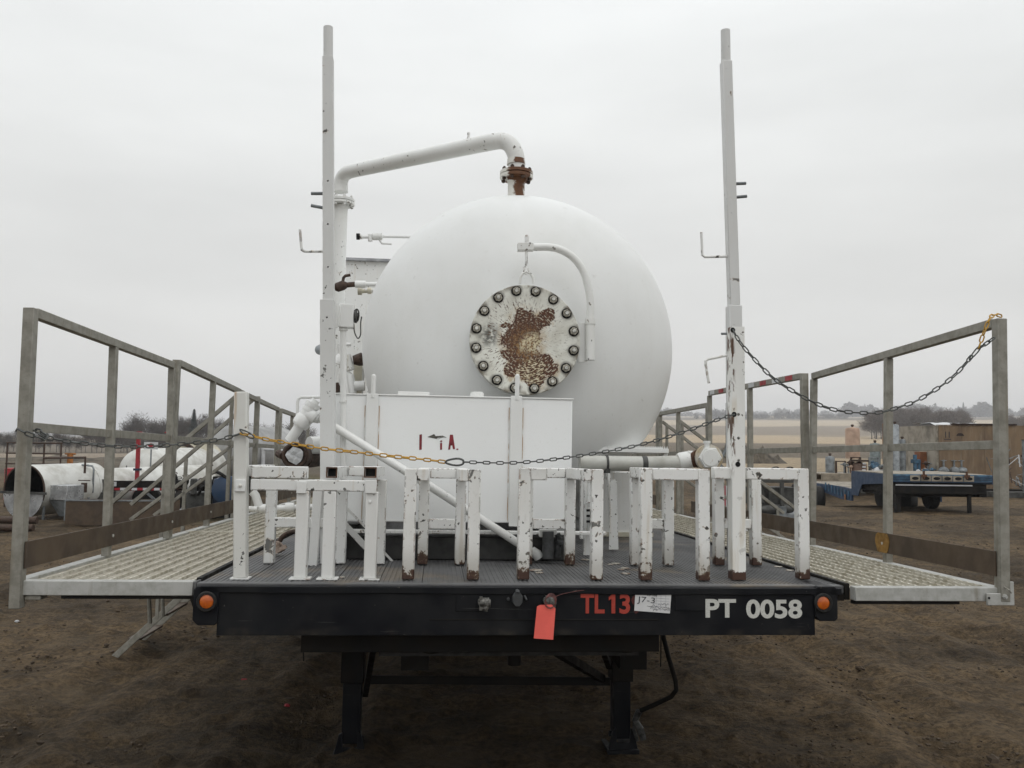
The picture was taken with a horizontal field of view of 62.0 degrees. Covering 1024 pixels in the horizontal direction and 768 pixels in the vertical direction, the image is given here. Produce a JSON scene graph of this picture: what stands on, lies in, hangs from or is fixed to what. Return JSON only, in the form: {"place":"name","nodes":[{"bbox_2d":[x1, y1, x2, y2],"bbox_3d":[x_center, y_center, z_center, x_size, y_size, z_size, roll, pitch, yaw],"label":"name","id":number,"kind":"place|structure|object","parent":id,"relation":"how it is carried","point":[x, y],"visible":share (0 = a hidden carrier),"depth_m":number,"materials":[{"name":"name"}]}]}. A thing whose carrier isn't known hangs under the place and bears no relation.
{"place":"outdoors","nodes":[
{"label":"outdoors","id":0,"kind":"place"},
{"bbox_2d":[275,541,286,553],"bbox_3d":[-1.183,0.830,4.324,0.091,0.064,0.093,1,-5,-5],"label":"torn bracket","id":1,"kind":"object","parent":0,"point":[280,547],"visible":0.76,"depth_m":4.30,"materials":[{"name":"beige"}]},
{"bbox_2d":[0,416,1023,767],"bbox_3d":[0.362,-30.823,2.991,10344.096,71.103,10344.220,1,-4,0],"label":"ground","id":2,"kind":"structure","parent":0,"point":[724,706],"depth_m":5.96,"materials":[{"name":"soil"}]},
{"bbox_2d":[0,432,11,451],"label":"bare bush","id":3,"kind":"object","parent":2,"relation":"on","point":[3,442],"visible":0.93,"depth_m":184.04,"materials":[{"name":"grey plant"}]},
{"bbox_2d":[4,431,16,450],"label":"bare bush","id":4,"kind":"object","parent":2,"relation":"on","point":[12,436],"visible":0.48,"depth_m":191.07,"materials":[{"name":"grey plant"}]},
{"bbox_2d":[0,516,38,531],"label":"rusty pipe pile","id":5,"kind":"object","parent":2,"relation":"on","point":[5,523],"visible":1,"depth_m":15.37,"materials":[{"name":"metal"}]},
{"bbox_2d":[3,442,75,506],"bbox_3d":[-11.331,2.186,20.466,1.720,1.568,0.290,0,-4,10],"label":"pipe guard rail","id":6,"kind":"object","parent":2,"relation":"on","point":[60,454],"visible":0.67,"depth_m":20.38,"materials":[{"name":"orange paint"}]},
{"bbox_2d":[50,434,66,451],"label":"bare bush","id":7,"kind":"object","parent":2,"relation":"on","point":[58,437],"visible":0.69,"depth_m":185.35,"materials":[{"name":"grey plant"}]},
{"bbox_2d":[0,455,123,461],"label":"dirt mound","id":8,"kind":"object","parent":2,"relation":"on","point":[102,459],"visible":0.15,"depth_m":60.22,"materials":[{"name":"soil"}]},
{"bbox_2d":[74,436,87,450],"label":"bare bush","id":9,"kind":"object","parent":2,"relation":"on","point":[79,445],"visible":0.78,"depth_m":183.05,"materials":[{"name":"grey plant"}]},
{"bbox_2d":[89,436,104,452],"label":"bare bush","id":10,"kind":"object","parent":2,"relation":"on","point":[98,440],"visible":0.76,"depth_m":183.75,"materials":[{"name":"grey plant"}]},
{"bbox_2d":[0,456,215,520],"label":"open ended tank","id":11,"kind":"object","parent":2,"relation":"on","point":[53,487],"visible":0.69,"depth_m":17.93,"materials":[{"name":"silver metal"}]},
{"bbox_2d":[64,499,179,525],"bbox_3d":[-7.640,2.515,16.758,1.990,0.510,0.655,1,-4,-4],"label":"steel trough","id":12,"kind":"object","parent":2,"relation":"on","point":[84,512],"visible":0.52,"depth_m":16.43,"materials":[{"name":"metal"}]},
{"bbox_2d":[116,438,133,452],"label":"bare bush","id":13,"kind":"object","parent":2,"relation":"on","point":[126,440],"visible":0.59,"depth_m":183.15,"materials":[{"name":"grey plant"}]},
{"bbox_2d":[118,422,138,451],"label":"bare tree","id":14,"kind":"object","parent":2,"relation":"on","point":[124,425],"visible":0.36,"depth_m":201.58,"materials":[{"name":"grey plant"}]},
{"bbox_2d":[97,479,161,498],"bbox_3d":[-8.957,2.463,19.171,2.515,0.940,0.750,1,-4,-10],"label":"equipment trailer frame","id":15,"kind":"object","parent":2,"relation":"on","point":[140,487],"visible":0.12,"depth_m":19.15,"materials":[{"name":"black metal"}]},
{"bbox_2d":[123,417,144,450],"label":"bare tree","id":16,"kind":"object","parent":2,"relation":"on","point":[132,422],"visible":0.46,"depth_m":204.04,"materials":[{"name":"grey plant"}]},
{"bbox_2d":[133,439,141,491],"bbox_3d":[-8.586,2.027,19.703,0.301,1.850,0.140,1,-4,0],"label":"red pole","id":17,"kind":"object","parent":2,"relation":"on","point":[137,469],"visible":0.59,"depth_m":19.68,"materials":[{"name":"metal"}]},
{"bbox_2d":[124,412,151,432],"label":"bare tree","id":18,"kind":"object","parent":2,"relation":"on","point":[134,420],"visible":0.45,"depth_m":203.36,"materials":[{"name":"grey plant"}]},
{"bbox_2d":[133,419,160,440],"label":"bare tree","id":19,"kind":"object","parent":2,"relation":"on","point":[152,428],"visible":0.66,"depth_m":196.89,"materials":[{"name":"grey plant"}]},
{"bbox_2d":[144,442,157,466],"bbox_3d":[-8.886,2.229,20.915,0.340,1.600,0.053,1,-4,0],"label":"maple leaf sign","id":20,"kind":"object","parent":2,"relation":"on","point":[154,443],"visible":0.51,"depth_m":20.94,"materials":[{"name":"metal"}]},
{"bbox_2d":[155,419,179,434],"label":"bare tree","id":21,"kind":"object","parent":2,"relation":"on","point":[160,426],"visible":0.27,"depth_m":201.02,"materials":[{"name":"grey plant"}]},
{"bbox_2d":[119,448,226,475],"bbox_3d":[-9.303,2.466,23.287,1.260,1.430,3.960,0,-4,8],"label":"white vessel","id":22,"kind":"object","parent":2,"relation":"on","point":[198,457],"visible":0.18,"depth_m":22.64,"materials":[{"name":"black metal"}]},
{"bbox_2d":[112,396,253,657],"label":"side stairs","id":23,"kind":"structure","parent":2,"relation":"on","point":[147,630],"depth_m":6.98,"materials":[{"name":"metal"}]},
{"bbox_2d":[174,472,211,509],"bbox_3d":[-7.474,2.504,19.709,1.082,0.924,0.426,0,-4,5],"label":"valve manifold","id":24,"kind":"object","parent":2,"relation":"on","point":[178,490],"visible":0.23,"depth_m":19.77,"materials":[{"name":"black metal"}]},
{"bbox_2d":[165,432,220,451],"bbox_3d":[-9.139,2.335,25.605,1.600,1.800,3.440,0,-4,15],"label":"cream vessel","id":25,"kind":"object","parent":2,"relation":"on","point":[204,446],"visible":0.06,"depth_m":24.54,"materials":[{"name":"paint"}]},
{"bbox_2d":[188,409,200,437],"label":"spruce tree","id":26,"kind":"object","parent":2,"relation":"on","point":[193,422],"visible":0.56,"depth_m":189.57,"materials":[{"name":"green plant"}]},
{"bbox_2d":[178,413,219,435],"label":"bare tree","id":27,"kind":"object","parent":2,"relation":"on","point":[185,429],"visible":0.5,"depth_m":196.70,"materials":[{"name":"grey plant"}]},
{"bbox_2d":[184,415,215,437],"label":"bare tree","id":28,"kind":"object","parent":2,"relation":"on","point":[202,419],"visible":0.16,"depth_m":198.90,"materials":[{"name":"grey plant"}]},
{"bbox_2d":[197,417,217,437],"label":"bare tree","id":29,"kind":"object","parent":2,"relation":"on","point":[204,428],"visible":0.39,"depth_m":197.99,"materials":[{"name":"grey plant"}]},
{"bbox_2d":[186,471,249,517],"bbox_3d":[-6.400,2.379,18.609,1.400,1.014,1.087,1,-4,-12],"label":"blue machine","id":30,"kind":"object","parent":2,"relation":"on","point":[194,497],"visible":0.41,"depth_m":18.23,"materials":[{"name":"blue paint"}]},
{"bbox_2d":[214,426,298,493],"bbox_3d":[-7.859,2.396,27.052,2.543,2.100,3.450,0,-4,12],"label":"grey vessel","id":31,"kind":"object","parent":2,"relation":"on","point":[265,456],"visible":0.09,"depth_m":26.05,"materials":[{"name":"metal"}]},
{"bbox_2d":[332,652,365,755],"bbox_3d":[-0.894,1.601,4.808,0.186,0.938,0.210,1,-5,-5],"label":"landing leg","id":32,"kind":"object","parent":2,"relation":"on","point":[353,668],"visible":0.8,"depth_m":4.74,"materials":[{"name":"black metal"}]},
{"bbox_2d":[0,497,1023,767],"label":"loose clods","id":33,"kind":"object","parent":2,"relation":"on","point":[994,759],"visible":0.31,"depth_m":5.69,"materials":[{"name":"soil"}]},
{"bbox_2d":[189,516,843,741],"bbox_3d":[-0.405,1.854,8.819,2.698,1.136,11.068,1,-5,-5],"label":"flatbed trailer","id":34,"kind":"object","parent":2,"relation":"on","point":[439,608],"visible":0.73,"depth_m":3.49,"materials":[{"name":"black metal"}]},
{"bbox_2d":[23,497,312,623],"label":"walkway","id":35,"kind":"structure","parent":34,"relation":"attached to","point":[176,565],"depth_m":3.81,"materials":[{"name":"metal"}]},
{"bbox_2d":[8,307,175,608],"bbox_3d":[-1.986,0.339,4.243,0.067,1.176,1.886,1,-4,-5],"label":"guard railing","id":36,"kind":"object","parent":35,"relation":"attached to","point":[104,538],"visible":0.99,"depth_m":3.75,"materials":[{"name":"metal"}]},
{"bbox_2d":[15,428,48,440],"bbox_3d":[-1.900,0.194,3.334,0.153,0.056,0.101,-1,-4,27],"label":"barrier chain","id":37,"kind":"object","parent":36,"relation":"attached to","point":[34,430],"visible":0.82,"depth_m":3.31,"materials":[{"name":"metal"}]},
{"bbox_2d":[171,360,240,536],"bbox_3d":[-2.156,0.512,6.048,0.052,1.192,1.738,1,-5,-5],"label":"guard railing","id":38,"kind":"object","parent":35,"relation":"attached to","point":[206,512],"visible":0.5,"depth_m":6.03,"materials":[{"name":"metal"}]},
{"bbox_2d":[241,390,279,505],"bbox_3d":[-2.333,0.690,7.821,0.049,1.150,1.799,1,-5,-5],"label":"guard railing","id":39,"kind":"object","parent":35,"relation":"attached to","point":[258,401],"visible":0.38,"depth_m":7.72,"materials":[{"name":"metal"}]},
{"bbox_2d":[277,408,309,504],"bbox_3d":[-2.501,0.886,9.774,0.054,1.105,2.019,1,-5,-5],"label":"guard railing","id":40,"kind":"object","parent":35,"relation":"attached to","point":[288,495],"visible":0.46,"depth_m":9.10,"materials":[{"name":"metal"}]},
{"bbox_2d":[249,490,311,541],"bbox_3d":[-1.577,0.849,5.624,0.548,0.226,1.474,1,-4,-8],"label":"drain line","id":41,"kind":"object","parent":34,"relation":"on","point":[259,506],"visible":0.77,"depth_m":6.27,"materials":[{"name":"white paint"}]},
{"bbox_2d":[230,392,386,579],"bbox_3d":[-0.869,0.442,3.776,0.621,0.764,0.572,1,-5,-5],"label":"tube rack","id":42,"kind":"object","parent":34,"relation":"on","point":[333,523],"visible":1,"depth_m":3.51,"materials":[{"name":"white metal"}]},
{"bbox_2d":[38,433,239,448],"bbox_3d":[-1.488,0.228,3.437,0.754,0.070,0.089,2,-4,-14],"label":"barrier chain","id":43,"kind":"object","parent":42,"relation":"attached to","point":[137,445],"visible":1,"depth_m":3.45,"materials":[{"name":"metal"}]},
{"bbox_2d":[240,432,445,463],"bbox_3d":[-0.696,0.266,3.522,0.847,0.117,0.020,1,-5,-5],"label":"barrier chain","id":44,"kind":"object","parent":42,"relation":"hanging from","point":[330,449],"visible":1,"depth_m":3.52,"materials":[{"name":"metal"}]},
{"bbox_2d":[445,458,464,465],"bbox_3d":[-0.240,0.326,3.557,0.086,0.036,0.008,1,-5,-5],"label":"snap hook","id":45,"kind":"object","parent":44,"relation":"attached to","point":[447,463],"visible":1,"depth_m":3.55,"materials":[{"name":"metal"}]},
{"bbox_2d":[299,25,335,563],"bbox_3d":[-0.919,-0.469,4.142,0.232,2.637,0.103,-1,-4,18],"label":"telescopic pole","id":46,"kind":"object","parent":34,"relation":"on","point":[327,373],"visible":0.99,"depth_m":4.12,"materials":[{"name":"white metal"}]},
{"bbox_2d":[318,416,541,560],"bbox_3d":[-0.402,0.512,4.204,1.128,0.704,0.066,1,-5,-5],"label":"diagonal pipe","id":47,"kind":"object","parent":34,"relation":"on","point":[434,488],"visible":0.63,"depth_m":4.18,"materials":[{"name":"metal"}]},
{"bbox_2d":[285,397,319,443],"bbox_3d":[-1.025,0.179,4.186,0.176,0.230,0.103,1,-5,-5],"label":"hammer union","id":48,"kind":"object","parent":47,"relation":"attached to","point":[306,416],"visible":0.98,"depth_m":4.17,"materials":[{"name":"white paint"}]},
{"bbox_2d":[296,396,319,413],"bbox_3d":[-1.031,0.118,4.318,0.128,0.121,0.016,1,-5,-5],"label":"bent bar","id":49,"kind":"object","parent":48,"relation":"attached to","point":[303,397],"visible":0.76,"depth_m":4.31,"materials":[{"name":"white paint"}]},
{"bbox_2d":[402,468,480,579],"bbox_3d":[-0.316,0.607,3.817,0.318,0.455,0.560,1,-5,-5],"label":"tube rack","id":50,"kind":"object","parent":34,"relation":"on","point":[422,476],"visible":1,"depth_m":3.56,"materials":[{"name":"white metal"}]},
{"bbox_2d":[308,479,606,565],"bbox_3d":[-0.304,1.037,8.027,1.982,0.427,8.001,1,-5,-5],"label":"equipment skid","id":51,"kind":"object","parent":34,"relation":"on","point":[548,544],"visible":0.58,"depth_m":4.23,"materials":[{"name":"white paint"}]},
{"bbox_2d":[275,436,319,467],"bbox_3d":[-1.064,0.358,4.457,0.229,0.170,0.487,0,-4,10],"label":"capped pipe end","id":52,"kind":"object","parent":51,"relation":"on","point":[289,455],"visible":0.73,"depth_m":4.24,"materials":[{"name":"white paint"}]},
{"bbox_2d":[335,303,361,479],"bbox_3d":[-0.835,0.203,4.216,0.147,1.209,0.100,1,-5,-5],"label":"vertical pipe","id":53,"kind":"object","parent":51,"relation":"attached to","point":[347,316],"visible":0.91,"depth_m":4.24,"materials":[{"name":"metal"}]},
{"bbox_2d":[345,257,390,393],"bbox_3d":[-1.338,-0.030,10.360,1.320,2.673,1.480,1,-5,-5],"label":"equipment shelter","id":54,"kind":"object","parent":51,"relation":"on","point":[366,269],"visible":0.07,"depth_m":9.72,"materials":[{"name":"white paint"}]},
{"bbox_2d":[336,374,573,525],"bbox_3d":[-0.312,0.344,4.510,1.225,0.774,0.424,1,-5,-5],"label":"box tank","id":55,"kind":"object","parent":51,"relation":"on","point":[478,426],"visible":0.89,"depth_m":4.33,"materials":[{"name":"white metal"}]},
{"bbox_2d":[334,132,671,509],"bbox_3d":[-0.448,-0.294,8.555,2.498,2.784,7.374,1,-5,-5],"label":"pressure vessel","id":56,"kind":"object","parent":51,"relation":"on","point":[540,296],"visible":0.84,"depth_m":5.18,"materials":[{"name":"white paint"}]},
{"bbox_2d":[315,343,364,393],"bbox_3d":[-1.190,-0.108,6.029,0.292,0.420,0.925,2,-4,-21],"label":"instrument cluster","id":57,"kind":"object","parent":56,"relation":"attached to","point":[355,382],"visible":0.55,"depth_m":5.62,"materials":[{"name":"white paint"}]},
{"bbox_2d":[335,274,376,291],"bbox_3d":[-1.093,-0.722,6.100,0.355,0.137,0.072,1,-5,-5],"label":"sample line","id":58,"kind":"object","parent":56,"relation":"attached to","point":[342,285],"visible":0.9,"depth_m":6.08,"materials":[{"name":"white paint"}]},
{"bbox_2d":[357,287,373,294],"bbox_3d":[-1.035,-0.674,6.202,0.175,0.059,0.056,1,-5,-5],"label":"sample line","id":59,"kind":"object","parent":56,"relation":"attached to","point":[368,290],"visible":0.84,"depth_m":6.18,"materials":[{"name":"white paint"}]},
{"bbox_2d":[356,233,410,244],"bbox_3d":[-1.009,-1.151,6.750,0.445,0.095,0.060,1,-5,-5],"label":"sample line","id":60,"kind":"object","parent":56,"relation":"attached to","point":[374,236],"visible":0.98,"depth_m":6.73,"materials":[{"name":"white paint"}]},
{"bbox_2d":[578,441,722,472],"bbox_3d":[0.758,0.402,4.693,0.783,0.184,0.169,1,-4,2],"label":"discharge pipe","id":61,"kind":"object","parent":56,"relation":"attached to","point":[707,455],"visible":0.87,"depth_m":4.65,"materials":[{"name":"metal"}]},
{"bbox_2d":[534,590,583,639],"bbox_3d":[0.191,0.918,3.389,0.222,0.181,0.036,3,-4,-26],"label":"tie tag","id":62,"kind":"object","parent":34,"relation":"hanging from","point":[544,621],"visible":1,"depth_m":3.36,"materials":[{"name":"red plastic"}]},
{"bbox_2d":[516,467,603,579],"bbox_3d":[0.182,0.616,3.875,0.362,0.464,0.570,1,-5,-5],"label":"tube rack","id":63,"kind":"object","parent":34,"relation":"on","point":[527,523],"visible":1,"depth_m":3.61,"materials":[{"name":"white metal"}]},
{"bbox_2d":[583,481,589,554],"bbox_3d":[0.419,0.720,4.561,0.059,0.395,0.102,1,-5,-5],"label":"standpipe","id":64,"kind":"object","parent":34,"relation":"on","point":[586,520],"visible":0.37,"depth_m":4.58,"materials":[{"name":"metal"}]},
{"bbox_2d":[579,445,668,548],"bbox_3d":[0.574,0.669,5.164,0.796,0.597,0.700,1,-5,-5],"label":"serrated step","id":65,"kind":"object","parent":34,"relation":"on","point":[612,510],"visible":0.47,"depth_m":4.88,"materials":[{"name":"white paint"}]},
{"bbox_2d":[603,471,652,536],"bbox_3d":[0.748,0.849,6.138,0.357,0.429,0.765,1,-5,-5],"label":"equipment cabinet","id":66,"kind":"object","parent":34,"relation":"on","point":[622,478],"visible":0.32,"depth_m":5.77,"materials":[{"name":"metal"}]},
{"bbox_2d":[634,595,670,612],"bbox_3d":[0.573,0.888,3.466,0.153,0.088,0.006,1,-4,-4],"label":"paper label","id":67,"kind":"object","parent":34,"relation":"attached to","point":[655,603],"visible":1,"depth_m":3.46,"materials":[{"name":"paper"}]},
{"bbox_2d":[629,467,709,580],"bbox_3d":[0.673,0.623,3.914,0.300,0.473,0.576,1,-5,-5],"label":"tube rack","id":68,"kind":"object","parent":34,"relation":"on","point":[642,523],"visible":1,"depth_m":3.65,"materials":[{"name":"white metal"}]},
{"bbox_2d":[700,28,746,563],"bbox_3d":[1.075,-0.474,4.318,0.227,2.745,0.124,-1,-4,19],"label":"telescopic pole","id":69,"kind":"object","parent":34,"relation":"on","point":[733,310],"visible":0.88,"depth_m":4.33,"materials":[{"name":"metal"}]},
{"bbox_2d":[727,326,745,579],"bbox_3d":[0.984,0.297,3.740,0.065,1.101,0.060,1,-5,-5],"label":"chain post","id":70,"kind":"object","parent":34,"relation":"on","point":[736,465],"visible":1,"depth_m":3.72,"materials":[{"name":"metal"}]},
{"bbox_2d":[462,414,734,464],"bbox_3d":[0.384,0.232,3.620,1.187,0.231,0.048,1,-4,-7],"label":"barrier chain","id":71,"kind":"object","parent":70,"relation":"hanging from","point":[672,435],"visible":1,"depth_m":3.61,"materials":[{"name":"metal"}]},
{"bbox_2d":[732,329,972,414],"bbox_3d":[1.457,-0.055,3.642,0.997,0.375,0.071,0,-4,7],"label":"barrier chain","id":72,"kind":"object","parent":70,"relation":"hanging from","point":[824,406],"visible":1,"depth_m":3.62,"materials":[{"name":"metal"}]},
{"bbox_2d":[711,467,809,578],"bbox_3d":[1.069,0.631,3.984,0.429,0.481,0.545,1,-5,-5],"label":"tube rack","id":73,"kind":"object","parent":34,"relation":"on","point":[756,476],"visible":0.97,"depth_m":3.76,"materials":[{"name":"metal"}]},
{"bbox_2d":[652,508,1013,604],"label":"walkway","id":74,"kind":"structure","parent":34,"relation":"attached to","point":[861,579],"depth_m":3.88,"materials":[{"name":"metal"}]},
{"bbox_2d":[632,415,658,509],"bbox_3d":[1.491,0.964,10.154,0.054,1.150,1.940,1,-5,-5],"label":"guard railing","id":75,"kind":"object","parent":74,"relation":"attached to","point":[655,499],"visible":0.14,"depth_m":9.22,"materials":[{"name":"metal"}]},
{"bbox_2d":[658,403,706,513],"bbox_3d":[1.656,0.799,8.289,0.048,1.150,1.698,1,-5,-5],"label":"guard railing","id":76,"kind":"object","parent":74,"relation":"attached to","point":[677,411],"visible":0.52,"depth_m":8.44,"materials":[{"name":"metal"}]},
{"bbox_2d":[707,373,808,533],"bbox_3d":[1.800,0.592,6.445,0.054,1.235,1.980,1,-5,-5],"label":"guard railing","id":77,"kind":"object","parent":74,"relation":"attached to","point":[778,523],"visible":0.69,"depth_m":5.96,"materials":[{"name":"metal"}]},
{"bbox_2d":[809,318,1009,601],"bbox_3d":[1.983,0.391,4.514,0.084,1.194,1.882,1,-5,-5],"label":"guard railing","id":78,"kind":"object","parent":74,"relation":"on","point":[889,544],"visible":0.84,"depth_m":4.08,"materials":[{"name":"metal"}]},
{"bbox_2d":[978,313,1002,349],"bbox_3d":[2.044,-0.226,3.629,0.155,0.165,0.034,2,-4,-23],"label":"barrier chain","id":79,"kind":"object","parent":78,"relation":"hanging from","point":[988,321],"visible":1,"depth_m":3.61,"materials":[{"name":"metal"}]},
{"bbox_2d":[601,658,639,754],"bbox_3d":[0.628,1.633,4.937,0.180,0.928,0.210,1,-5,-5],"label":"landing leg","id":80,"kind":"object","parent":2,"relation":"on","point":[621,731],"visible":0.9,"depth_m":4.86,"materials":[{"name":"black metal"}]},
{"bbox_2d":[662,420,793,537],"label":"side stairs","id":81,"kind":"structure","parent":2,"relation":"on","point":[763,484],"depth_m":8.67,"materials":[{"name":"metal"}]},
{"bbox_2d":[693,409,767,418],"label":"distant wood","id":82,"kind":"object","parent":2,"relation":"on","point":[696,416],"visible":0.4,"depth_m":1188.24,"materials":[{"name":"plant"}]},
{"bbox_2d":[660,407,838,416],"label":"distant wood","id":83,"kind":"object","parent":2,"relation":"on","point":[755,412],"visible":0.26,"depth_m":1767.70,"materials":[{"name":"plant"}]},
{"bbox_2d":[720,444,787,463],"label":"dirt mound","id":84,"kind":"object","parent":2,"relation":"on","point":[768,458],"visible":0.25,"depth_m":72.30,"materials":[{"name":"soil"}]},
{"bbox_2d":[725,467,793,517],"bbox_3d":[5.553,2.377,18.685,1.800,1.350,1.000,1,-4,-8],"label":"hoop skid","id":85,"kind":"object","parent":2,"relation":"on","point":[786,492],"visible":0.29,"depth_m":18.42,"materials":[{"name":"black metal"}]},
{"bbox_2d":[703,411,848,418],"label":"distant wood","id":86,"kind":"object","parent":2,"relation":"on","point":[793,415],"visible":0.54,"depth_m":1172.08,"materials":[{"name":"plant"}]},
{"bbox_2d":[857,412,882,438],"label":"bare tree","id":87,"kind":"object","parent":2,"relation":"on","point":[864,425],"visible":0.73,"depth_m":332.35,"materials":[{"name":"grey plant"}]},
{"bbox_2d":[864,412,882,438],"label":"bare tree","id":88,"kind":"object","parent":2,"relation":"on","point":[880,420],"visible":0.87,"depth_m":329.66,"materials":[{"name":"grey plant"}]},
{"bbox_2d":[791,470,992,512],"bbox_3d":[11.184,3.261,25.915,3.168,1.480,7.670,1,-4,0],"label":"lowboy trailer","id":89,"kind":"object","parent":2,"relation":"on","point":[931,489],"visible":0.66,"depth_m":22.46,"materials":[{"name":"blue paint"}]},
{"bbox_2d":[817,422,966,492],"bbox_3d":[14.579,2.852,33.516,5.761,2.804,2.263,1,-4,-6],"label":"separator skid","id":90,"kind":"object","parent":2,"relation":"on","point":[855,461],"visible":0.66,"depth_m":32.84,"materials":[{"name":"beige paint"}]},
{"bbox_2d":[893,407,913,423],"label":"bare tree","id":91,"kind":"object","parent":2,"relation":"on","point":[901,413],"visible":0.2,"depth_m":344.16,"materials":[{"name":"grey plant"}]},
{"bbox_2d":[897,407,923,425],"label":"bare tree","id":92,"kind":"object","parent":2,"relation":"on","point":[905,421],"visible":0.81,"depth_m":331.08,"materials":[{"name":"grey plant"}]},
{"bbox_2d":[907,408,936,425],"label":"bare tree","id":93,"kind":"object","parent":2,"relation":"on","point":[926,419],"visible":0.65,"depth_m":329.63,"materials":[{"name":"grey plant"}]},
{"bbox_2d":[911,405,935,414],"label":"bare tree","id":94,"kind":"object","parent":2,"relation":"on","point":[914,406],"visible":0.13,"depth_m":356.81,"materials":[{"name":"grey plant"}]},
{"bbox_2d":[838,401,1023,416],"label":"distant wood","id":95,"kind":"object","parent":2,"relation":"on","point":[849,405],"visible":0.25,"depth_m":1533.61,"materials":[{"name":"plant"}]},
{"bbox_2d":[925,410,953,425],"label":"bare tree","id":96,"kind":"object","parent":2,"relation":"on","point":[944,414],"visible":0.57,"depth_m":330.71,"materials":[{"name":"grey plant"}]},
{"bbox_2d":[938,410,961,422],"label":"bare tree","id":97,"kind":"object","parent":2,"relation":"on","point":[945,419],"visible":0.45,"depth_m":329.66,"materials":[{"name":"grey plant"}]},
{"bbox_2d":[947,409,975,422],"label":"bare tree","id":98,"kind":"object","parent":2,"relation":"on","point":[964,418],"visible":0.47,"depth_m":332.58,"materials":[{"name":"grey plant"}]},
{"bbox_2d":[899,422,1023,490],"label":"plywood crate","id":99,"kind":"object","parent":2,"relation":"on","point":[975,462],"visible":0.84,"depth_m":32.93,"materials":[{"name":"brown wood"}]},
{"bbox_2d":[955,402,992,416],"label":"distant wood","id":100,"kind":"object","parent":2,"relation":"on","point":[982,410],"visible":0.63,"depth_m":1372.27,"materials":[{"name":"plant"}]},
{"bbox_2d":[986,449,1023,497],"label":"scrap rack","id":101,"kind":"object","parent":2,"relation":"on","point":[1016,494],"visible":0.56,"depth_m":29.98,"materials":[{"name":"metal"}]},
{"bbox_2d":[1008,414,1016,423],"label":"bare tree","id":102,"kind":"object","parent":2,"relation":"on","point":[1011,420],"visible":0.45,"depth_m":399.43,"materials":[{"name":"grey plant"}]},
{"bbox_2d":[1021,439,1023,492],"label":"grey post","id":103,"kind":"object","parent":2,"relation":"on","point":[1023,461],"visible":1,"depth_m":29.89,"materials":[{"name":"metal"}]},
{"bbox_2d":[0,0,1023,436],"label":"sky","id":104,"kind":"structure","parent":0,"point":[161,160],"materials":[{"name":"white"}]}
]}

